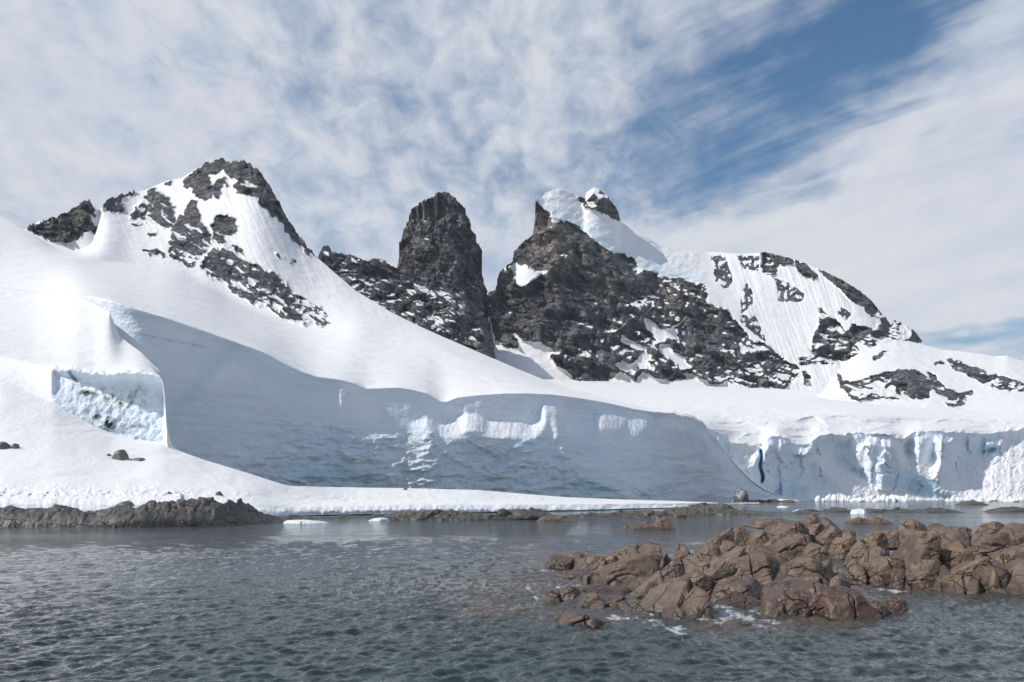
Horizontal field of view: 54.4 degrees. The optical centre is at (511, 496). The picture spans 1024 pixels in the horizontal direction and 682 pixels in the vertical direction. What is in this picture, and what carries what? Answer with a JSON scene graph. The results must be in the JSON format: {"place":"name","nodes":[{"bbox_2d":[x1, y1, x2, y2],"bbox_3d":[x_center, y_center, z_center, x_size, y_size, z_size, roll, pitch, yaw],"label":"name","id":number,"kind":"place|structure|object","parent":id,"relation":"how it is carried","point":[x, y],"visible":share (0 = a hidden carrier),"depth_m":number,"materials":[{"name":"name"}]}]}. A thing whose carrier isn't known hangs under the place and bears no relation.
{"place":"outdoors","nodes":[
{"label":"outdoors","id":0,"kind":"place"},
{"bbox_2d":[0,287,758,515],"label":"snowfield","id":1,"kind":"structure","parent":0,"point":[82,393],"depth_m":182.84,"materials":[{"name":"white snow"}]},
{"bbox_2d":[0,441,9,448],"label":"boulder","id":2,"kind":"object","parent":1,"relation":"on","point":[4,445],"visible":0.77,"depth_m":158.32,"materials":[{"name":"grey stone"}]},
{"bbox_2d":[10,443,19,448],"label":"boulder","id":3,"kind":"object","parent":1,"relation":"on","point":[14,446],"visible":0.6,"depth_m":158.91,"materials":[{"name":"grey stone"}]},
{"bbox_2d":[111,449,129,460],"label":"boulder","id":4,"kind":"object","parent":1,"relation":"on","point":[121,454],"visible":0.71,"depth_m":163.43,"materials":[{"name":"grey stone"}]},
{"bbox_2d":[115,501,133,505],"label":"boulder","id":5,"kind":"object","parent":1,"relation":"on","point":[125,503],"visible":0.48,"depth_m":124.41,"materials":[{"name":"grey stone"}]},
{"bbox_2d":[131,458,144,460],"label":"boulder","id":6,"kind":"object","parent":1,"relation":"on","point":[138,459],"visible":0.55,"depth_m":164.26,"materials":[{"name":"grey stone"}]},
{"bbox_2d":[0,157,802,501],"bbox_3d":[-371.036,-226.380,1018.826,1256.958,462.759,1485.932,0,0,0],"label":"mountain","id":7,"kind":"structure","parent":0,"point":[258,335],"depth_m":407.27,"materials":[{"name":"white snow"}]},
{"bbox_2d":[24,199,102,249],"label":"rock knob","id":8,"kind":"object","parent":7,"relation":"attached to","point":[74,228],"visible":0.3,"depth_m":1463.04,"materials":[{"name":"rock"},{"name":"snow"}]},
{"bbox_2d":[317,245,495,358],"bbox_3d":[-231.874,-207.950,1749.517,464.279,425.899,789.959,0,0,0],"label":"rocky ridge","id":9,"kind":"structure","parent":0,"point":[453,313],"depth_m":1596.28,"materials":[{"name":"grey stone"}]},
{"bbox_2d":[397,191,488,317],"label":"rock tower","id":10,"kind":"structure","parent":9,"relation":"on","point":[438,244],"depth_m":1782.03,"materials":[{"name":"rock"},{"name":"snow"}]},
{"bbox_2d":[0,500,1023,681],"bbox_3d":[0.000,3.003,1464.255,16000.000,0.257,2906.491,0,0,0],"label":"sea","id":11,"kind":"structure","parent":0,"point":[349,600],"depth_m":24.86,"materials":[{"name":"liquid"}]},
{"bbox_2d":[0,504,135,526],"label":"rock outcrop","id":12,"kind":"object","parent":11,"relation":"on","point":[55,515],"visible":0.78,"depth_m":99.42,"materials":[{"name":"grey stone"}]},
{"bbox_2d":[113,496,283,526],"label":"rock outcrop","id":13,"kind":"object","parent":11,"relation":"on","point":[204,511],"visible":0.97,"depth_m":101.26,"materials":[{"name":"grey stone"}]},
{"bbox_2d":[172,492,183,501],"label":"snow block","id":14,"kind":"object","parent":13,"relation":"on","point":[179,495],"depth_m":107.26,"materials":[{"name":"white snow"}]},
{"bbox_2d":[283,520,327,523],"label":"ice floe","id":15,"kind":"object","parent":11,"relation":"on","point":[302,521],"visible":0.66,"depth_m":110.39,"materials":[{"name":"white ice"}]},
{"bbox_2d":[276,513,389,518],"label":"rock outcrop","id":16,"kind":"object","parent":11,"relation":"on","point":[293,516],"visible":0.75,"depth_m":135.96,"materials":[{"name":"grey stone"}]},
{"bbox_2d":[369,518,389,520],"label":"ice floe","id":17,"kind":"object","parent":11,"relation":"on","point":[379,519],"visible":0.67,"depth_m":121.91,"materials":[{"name":"white ice"}]},
{"bbox_2d":[380,507,554,519],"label":"rock outcrop","id":18,"kind":"object","parent":11,"relation":"on","point":[531,513],"visible":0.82,"depth_m":126.46,"materials":[{"name":"grey stone"}]},
{"bbox_2d":[537,515,578,520],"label":"rock outcrop","id":19,"kind":"object","parent":11,"relation":"on","point":[555,518],"visible":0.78,"depth_m":120.00,"materials":[{"name":"brown stone"}]},
{"bbox_2d":[561,569,591,579],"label":"boulder","id":20,"kind":"object","parent":11,"relation":"in","point":[573,574],"visible":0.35,"depth_m":36.26,"materials":[{"name":"stone"}]},
{"bbox_2d":[549,608,612,628],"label":"boulder","id":21,"kind":"object","parent":11,"relation":"in","point":[574,616],"visible":0.55,"depth_m":23.30,"materials":[{"name":"brown stone"}]},
{"bbox_2d":[583,592,604,606],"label":"boulder","id":22,"kind":"object","parent":11,"relation":"in","point":[590,599],"visible":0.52,"depth_m":26.94,"materials":[{"name":"brown stone"}]},
{"bbox_2d":[603,554,618,564],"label":"boulder","id":23,"kind":"object","parent":11,"relation":"in","point":[609,558],"visible":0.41,"depth_m":37.77,"materials":[{"name":"brown stone"}]},
{"bbox_2d":[564,507,710,517],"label":"rock outcrop","id":24,"kind":"object","parent":11,"relation":"on","point":[671,513],"visible":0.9,"depth_m":142.10,"materials":[{"name":"stone"}]},
{"bbox_2d":[626,577,649,591],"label":"boulder","id":25,"kind":"object","parent":11,"relation":"in","point":[633,586],"visible":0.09,"depth_m":31.14,"materials":[{"name":"brown stone"}]},
{"bbox_2d":[618,516,676,529],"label":"rock outcrop","id":26,"kind":"object","parent":11,"relation":"in","point":[663,523],"visible":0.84,"depth_m":89.78,"materials":[{"name":"brown stone"}]},
{"bbox_2d":[661,561,684,577],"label":"boulder","id":27,"kind":"object","parent":11,"relation":"on","point":[673,569],"visible":0.45,"depth_m":30.78,"materials":[{"name":"brown stone"}]},
{"bbox_2d":[669,613,689,618],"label":"boulder","id":28,"kind":"object","parent":11,"relation":"in","point":[685,616],"visible":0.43,"depth_m":24.42,"materials":[{"name":"brown stone"}]},
{"bbox_2d":[694,542,720,555],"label":"boulder","id":29,"kind":"object","parent":11,"relation":"on","point":[705,548],"visible":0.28,"depth_m":35.50,"materials":[{"name":"brown stone"}]},
{"bbox_2d":[707,527,734,546],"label":"boulder","id":30,"kind":"object","parent":11,"relation":"on","point":[722,536],"visible":0.51,"depth_m":46.87,"materials":[{"name":"brown stone"}]},
{"bbox_2d":[720,540,737,555],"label":"boulder","id":31,"kind":"object","parent":11,"relation":"on","point":[727,546],"visible":0.27,"depth_m":39.32,"materials":[{"name":"brown stone"}]},
{"bbox_2d":[673,502,787,515],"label":"rock outcrop","id":32,"kind":"object","parent":11,"relation":"in","point":[722,509],"visible":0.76,"depth_m":156.92,"materials":[{"name":"grey stone"}]},
{"bbox_2d":[730,489,748,502],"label":"ice block","id":33,"kind":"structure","parent":11,"relation":"on","point":[740,495],"depth_m":413.77,"materials":[{"name":"white ice"}]},
{"bbox_2d":[733,527,750,546],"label":"boulder","id":34,"kind":"object","parent":11,"relation":"in","point":[741,534],"visible":0.3,"depth_m":48.19,"materials":[{"name":"brown stone"}]},
{"bbox_2d":[739,620,751,625],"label":"boulder","id":35,"kind":"object","parent":11,"relation":"in","point":[747,623],"visible":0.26,"depth_m":22.97,"materials":[{"name":"stone"}]},
{"bbox_2d":[745,530,769,551],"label":"boulder","id":36,"kind":"object","parent":11,"relation":"in","point":[756,540],"visible":0.45,"depth_m":45.33,"materials":[{"name":"brown stone"}]},
{"bbox_2d":[743,518,793,529],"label":"boulder","id":37,"kind":"object","parent":11,"relation":"in","point":[763,524],"visible":0.52,"depth_m":84.89,"materials":[{"name":"brown stone"}]},
{"bbox_2d":[758,533,784,550],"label":"boulder","id":38,"kind":"object","parent":11,"relation":"in","point":[770,542],"visible":0.26,"depth_m":44.15,"materials":[{"name":"brown stone"}]},
{"bbox_2d":[766,499,778,501],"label":"stone","id":39,"kind":"object","parent":11,"relation":"in","point":[772,500],"visible":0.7,"depth_m":487.27,"materials":[{"name":"stone"}]},
{"bbox_2d":[749,498,801,501],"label":"snow bank","id":40,"kind":"structure","parent":11,"relation":"on","point":[766,499],"depth_m":538.54,"materials":[{"name":"white snow"}]},
{"bbox_2d":[764,521,808,538],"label":"boulder","id":41,"kind":"object","parent":11,"relation":"in","point":[785,529],"visible":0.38,"depth_m":52.14,"materials":[{"name":"brown stone"}]},
{"bbox_2d":[758,577,827,615],"bbox_3d":[7.492,2.726,25.903,2.380,1.148,2.184,0,0,3],"label":"boulder","id":42,"kind":"object","parent":11,"relation":"in","point":[794,595],"visible":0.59,"depth_m":25.30,"materials":[{"name":"brown stone"}]},
{"bbox_2d":[567,540,1023,627],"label":"bedrock","id":43,"kind":"structure","parent":11,"relation":"in","point":[667,596],"depth_m":29.42,"materials":[{"name":"brown stone"}]},
{"bbox_2d":[542,589,560,602],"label":"boulder","id":44,"kind":"object","parent":43,"relation":"on","point":[551,595],"visible":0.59,"depth_m":28.47,"materials":[{"name":"brown stone"}]},
{"bbox_2d":[544,554,573,569],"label":"boulder","id":45,"kind":"object","parent":43,"relation":"on","point":[557,562],"visible":0.59,"depth_m":41.07,"materials":[{"name":"brown stone"}]},
{"bbox_2d":[559,585,580,601],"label":"boulder","id":46,"kind":"object","parent":43,"relation":"on","point":[568,593],"visible":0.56,"depth_m":28.51,"materials":[{"name":"brown stone"}]},
{"bbox_2d":[568,552,591,568],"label":"boulder","id":47,"kind":"object","parent":43,"relation":"on","point":[577,556],"visible":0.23,"depth_m":41.58,"materials":[{"name":"brown stone"}]},
{"bbox_2d":[572,555,602,570],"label":"boulder","id":48,"kind":"object","parent":43,"relation":"on","point":[583,563],"visible":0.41,"depth_m":38.17,"materials":[{"name":"brown stone"}]},
{"bbox_2d":[584,584,632,594],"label":"boulder","id":49,"kind":"object","parent":43,"relation":"on","point":[599,589],"visible":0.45,"depth_m":30.37,"materials":[{"name":"stone"}]},
{"bbox_2d":[604,594,625,606],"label":"boulder","id":50,"kind":"object","parent":43,"relation":"on","point":[610,599],"visible":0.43,"depth_m":26.71,"materials":[{"name":"brown stone"}]},
{"bbox_2d":[610,548,622,554],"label":"boulder","id":51,"kind":"object","parent":43,"relation":"on","point":[613,552],"visible":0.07,"depth_m":40.56,"materials":[{"name":"brown stone"}]},
{"bbox_2d":[589,553,660,585],"bbox_3d":[3.894,2.602,33.668,2.779,1.396,2.560,0,0,-7],"label":"boulder","id":52,"kind":"object","parent":43,"relation":"on","point":[620,571],"visible":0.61,"depth_m":32.85,"materials":[{"name":"brown stone"}]},
{"bbox_2d":[671,543,690,561],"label":"boulder","id":53,"kind":"object","parent":43,"relation":"on","point":[681,551],"visible":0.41,"depth_m":36.80,"materials":[{"name":"brown stone"}]},
{"bbox_2d":[681,570,711,595],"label":"boulder","id":54,"kind":"object","parent":43,"relation":"on","point":[701,579],"visible":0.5,"depth_m":29.25,"materials":[{"name":"brown stone"}]},
{"bbox_2d":[703,560,733,591],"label":"boulder","id":55,"kind":"object","parent":43,"relation":"on","point":[717,571],"visible":0.58,"depth_m":29.84,"materials":[{"name":"brown stone"}]},
{"bbox_2d":[710,576,761,602],"bbox_3d":[6.535,2.802,28.595,1.797,0.996,1.682,0,0,10],"label":"boulder","id":56,"kind":"object","parent":43,"relation":"on","point":[746,585],"visible":0.62,"depth_m":28.23,"materials":[{"name":"brown stone"}]},
{"bbox_2d":[712,591,760,607],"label":"boulder","id":57,"kind":"object","parent":43,"relation":"on","point":[736,598],"visible":0.59,"depth_m":27.36,"materials":[{"name":"brown stone"}]},
{"bbox_2d":[734,566,744,576],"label":"boulder","id":58,"kind":"object","parent":43,"relation":"on","point":[738,571],"visible":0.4,"depth_m":29.90,"materials":[{"name":"brown stone"}]},
{"bbox_2d":[730,550,782,585],"bbox_3d":[8.218,2.554,32.960,2.554,1.492,2.346,0,0,6],"label":"boulder","id":59,"kind":"object","parent":43,"relation":"on","point":[760,566],"visible":0.42,"depth_m":32.33,"materials":[{"name":"brown stone"}]},
{"bbox_2d":[767,534,811,564],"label":"boulder","id":60,"kind":"object","parent":43,"relation":"on","point":[785,550],"visible":0.38,"depth_m":38.58,"materials":[{"name":"brown stone"}]},
{"bbox_2d":[783,556,834,586],"bbox_3d":[9.634,2.602,31.739,2.156,1.395,1.889,0,0,17],"label":"boulder","id":61,"kind":"object","parent":43,"relation":"on","point":[807,567],"visible":0.52,"depth_m":31.20,"materials":[{"name":"brown stone"}]},
{"bbox_2d":[829,575,850,588],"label":"boulder","id":62,"kind":"object","parent":43,"relation":"on","point":[839,580],"visible":0.51,"depth_m":30.50,"materials":[{"name":"brown stone"}]},
{"bbox_2d":[841,561,868,585],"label":"boulder","id":63,"kind":"object","parent":43,"relation":"on","point":[856,572],"visible":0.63,"depth_m":34.01,"materials":[{"name":"brown stone"}]},
{"bbox_2d":[866,556,904,585],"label":"boulder","id":64,"kind":"object","parent":43,"relation":"on","point":[882,570],"visible":0.57,"depth_m":33.54,"materials":[{"name":"brown stone"}]},
{"bbox_2d":[881,594,908,614],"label":"boulder","id":65,"kind":"object","parent":43,"relation":"on","point":[893,604],"visible":0.57,"depth_m":25.44,"materials":[{"name":"brown stone"}]},
{"bbox_2d":[890,530,940,569],"bbox_3d":[14.235,1.929,35.028,1.578,1.456,1.456,0,0,0],"label":"boulder","id":66,"kind":"object","parent":43,"relation":"on","point":[915,546],"visible":0.65,"depth_m":34.68,"materials":[{"name":"brown stone"}]},
{"bbox_2d":[904,559,940,589],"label":"boulder","id":67,"kind":"object","parent":43,"relation":"on","point":[922,573],"visible":0.65,"depth_m":32.46,"materials":[{"name":"brown stone"}]},
{"bbox_2d":[927,526,971,547],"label":"boulder","id":68,"kind":"object","parent":43,"relation":"on","point":[953,534],"visible":0.33,"depth_m":38.06,"materials":[{"name":"brown stone"}]},
{"bbox_2d":[942,556,1007,592],"bbox_3d":[14.674,2.596,31.567,1.855,1.407,1.697,0,0,-7],"label":"boulder","id":69,"kind":"object","parent":43,"relation":"on","point":[983,567],"visible":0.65,"depth_m":31.11,"materials":[{"name":"brown stone"}]},
{"bbox_2d":[1006,543,1023,554],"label":"boulder","id":70,"kind":"object","parent":43,"relation":"on","point":[1019,547],"visible":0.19,"depth_m":37.94,"materials":[{"name":"brown stone"}]},
{"bbox_2d":[766,509,826,513],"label":"rock outcrop","id":71,"kind":"object","parent":11,"relation":"on","point":[806,511],"visible":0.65,"depth_m":169.87,"materials":[{"name":"stone"}]},
{"bbox_2d":[797,513,819,525],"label":"boulder","id":72,"kind":"object","parent":11,"relation":"in","point":[810,519],"visible":0.3,"depth_m":67.94,"materials":[{"name":"brown stone"}]},
{"bbox_2d":[806,523,824,545],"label":"boulder","id":73,"kind":"object","parent":11,"relation":"on","point":[815,530],"visible":0.3,"depth_m":53.50,"materials":[{"name":"brown stone"}]},
{"bbox_2d":[801,542,832,565],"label":"boulder","id":74,"kind":"object","parent":11,"relation":"on","point":[819,552],"visible":0.55,"depth_m":37.48,"materials":[{"name":"brown stone"}]},
{"bbox_2d":[815,525,841,545],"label":"boulder","id":75,"kind":"object","parent":11,"relation":"on","point":[828,535],"visible":0.77,"depth_m":50.27,"materials":[{"name":"brown stone"}]},
{"bbox_2d":[818,517,840,529],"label":"boulder","id":76,"kind":"object","parent":11,"relation":"in","point":[826,522],"visible":0.3,"depth_m":76.78,"materials":[{"name":"brown stone"}]},
{"bbox_2d":[831,494,836,501],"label":"ice block","id":77,"kind":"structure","parent":11,"relation":"on","point":[833,498],"depth_m":549.14,"materials":[{"name":"white ice"}]},
{"bbox_2d":[821,507,850,511],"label":"rock outcrop","id":78,"kind":"object","parent":11,"relation":"on","point":[834,509],"visible":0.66,"depth_m":186.31,"materials":[{"name":"grey stone"}]},
{"bbox_2d":[828,530,855,549],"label":"boulder","id":79,"kind":"object","parent":11,"relation":"on","point":[848,533],"visible":0.16,"depth_m":51.99,"materials":[{"name":"brown stone"}]},
{"bbox_2d":[828,537,856,559],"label":"boulder","id":80,"kind":"object","parent":11,"relation":"on","point":[841,547],"visible":0.53,"depth_m":47.71,"materials":[{"name":"brown stone"}]},
{"bbox_2d":[815,584,882,620],"bbox_3d":[8.434,2.763,24.971,1.829,1.075,1.684,0,0,-8],"label":"boulder","id":81,"kind":"object","parent":11,"relation":"in","point":[835,602],"visible":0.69,"depth_m":24.43,"materials":[{"name":"brown stone"}]},
{"bbox_2d":[843,538,867,565],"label":"boulder","id":82,"kind":"object","parent":11,"relation":"on","point":[858,550],"visible":0.61,"depth_m":43.00,"materials":[{"name":"brown stone"}]},
{"bbox_2d":[850,509,866,513],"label":"ice floe","id":83,"kind":"object","parent":11,"relation":"on","point":[859,511],"visible":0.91,"depth_m":171.47,"materials":[{"name":"white ice"}]},
{"bbox_2d":[843,516,893,523],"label":"rock outcrop","id":84,"kind":"object","parent":11,"relation":"on","point":[871,520],"visible":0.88,"depth_m":106.90,"materials":[{"name":"brown stone"}]},
{"bbox_2d":[858,545,890,564],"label":"boulder","id":85,"kind":"object","parent":11,"relation":"in","point":[870,553],"visible":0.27,"depth_m":37.85,"materials":[{"name":"brown stone"}]},
{"bbox_2d":[863,530,888,552],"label":"boulder","id":86,"kind":"object","parent":11,"relation":"on","point":[877,538],"visible":0.73,"depth_m":46.26,"materials":[{"name":"brown stone"}]},
{"bbox_2d":[866,599,889,616],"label":"boulder","id":87,"kind":"object","parent":11,"relation":"in","point":[881,608],"visible":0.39,"depth_m":24.87,"materials":[{"name":"brown stone"}]},
{"bbox_2d":[875,494,880,501],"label":"ice block","id":88,"kind":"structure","parent":11,"relation":"on","point":[877,498],"depth_m":553.64,"materials":[{"name":"white ice"}]},
{"bbox_2d":[881,529,899,549],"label":"boulder","id":89,"kind":"object","parent":11,"relation":"on","point":[893,539],"visible":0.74,"depth_m":50.20,"materials":[{"name":"brown stone"}]},
{"bbox_2d":[888,573,904,587],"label":"boulder","id":90,"kind":"object","parent":11,"relation":"in","point":[897,581],"visible":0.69,"depth_m":32.87,"materials":[{"name":"brown stone"}]},
{"bbox_2d":[893,518,927,551],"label":"boulder","id":91,"kind":"object","parent":11,"relation":"in","point":[907,527],"visible":0.37,"depth_m":52.13,"materials":[{"name":"brown stone"}]},
{"bbox_2d":[865,507,959,512],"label":"rock outcrop","id":92,"kind":"object","parent":11,"relation":"on","point":[904,510],"visible":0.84,"depth_m":185.13,"materials":[{"name":"stone"}]},
{"bbox_2d":[927,523,944,528],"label":"boulder","id":93,"kind":"object","parent":11,"relation":"in","point":[930,525],"visible":0.26,"depth_m":61.05,"materials":[{"name":"brown stone"}]},
{"bbox_2d":[932,571,948,589],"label":"boulder","id":94,"kind":"object","parent":11,"relation":"in","point":[938,583],"visible":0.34,"depth_m":31.86,"materials":[{"name":"brown stone"}]},
{"bbox_2d":[939,542,974,568],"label":"boulder","id":95,"kind":"object","parent":11,"relation":"on","point":[952,555],"visible":0.4,"depth_m":34.60,"materials":[{"name":"brown stone"}]},
{"bbox_2d":[955,501,988,504],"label":"rock outcrop","id":96,"kind":"object","parent":11,"relation":"in","point":[970,503],"visible":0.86,"depth_m":342.01,"materials":[{"name":"grey stone"}]},
{"bbox_2d":[972,521,1003,538],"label":"boulder","id":97,"kind":"object","parent":11,"relation":"in","point":[992,527],"visible":0.32,"depth_m":56.25,"materials":[{"name":"brown stone"}]},
{"bbox_2d":[971,532,1009,556],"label":"boulder","id":98,"kind":"object","parent":11,"relation":"in","point":[990,545],"visible":0.37,"depth_m":39.40,"materials":[{"name":"brown stone"}]},
{"bbox_2d":[989,569,1001,589],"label":"boulder","id":99,"kind":"object","parent":11,"relation":"in","point":[994,583],"visible":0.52,"depth_m":30.84,"materials":[{"name":"brown stone"}]},
{"bbox_2d":[982,506,1023,511],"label":"rock outcrop","id":100,"kind":"object","parent":11,"relation":"on","point":[1010,509],"visible":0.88,"depth_m":191.98,"materials":[{"name":"grey stone"}]},
{"bbox_2d":[993,549,1023,564],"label":"boulder","id":101,"kind":"object","parent":11,"relation":"on","point":[1004,556],"visible":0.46,"depth_m":35.93,"materials":[{"name":"brown stone"}]},
{"bbox_2d":[997,522,1023,545],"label":"boulder","id":102,"kind":"object","parent":11,"relation":"in","point":[1014,531],"visible":0.36,"depth_m":48.37,"materials":[{"name":"brown stone"}]},
{"bbox_2d":[0,0,1023,360],"label":"sky","id":103,"kind":"structure","parent":0,"point":[877,146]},
{"bbox_2d":[485,188,924,392],"bbox_3d":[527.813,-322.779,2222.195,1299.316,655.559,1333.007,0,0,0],"label":"mountain","id":104,"kind":"structure","parent":0,"point":[590,286],"depth_m":1854.87,"materials":[{"name":"grey stone"}]},
{"bbox_2d":[544,379,1023,500],"bbox_3d":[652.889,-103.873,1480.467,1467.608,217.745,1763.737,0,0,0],"label":"glacier","id":105,"kind":"object","parent":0,"point":[806,445],"visible":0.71,"depth_m":810.04,"materials":[{"name":"white ice"}]},
{"bbox_2d":[818,341,1023,410],"bbox_3d":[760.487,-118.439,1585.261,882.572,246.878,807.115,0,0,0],"label":"snow dome","id":106,"kind":"structure","parent":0,"point":[906,374],"depth_m":1403.12,"materials":[{"name":"snow"},{"name":"rock"}]}
]}

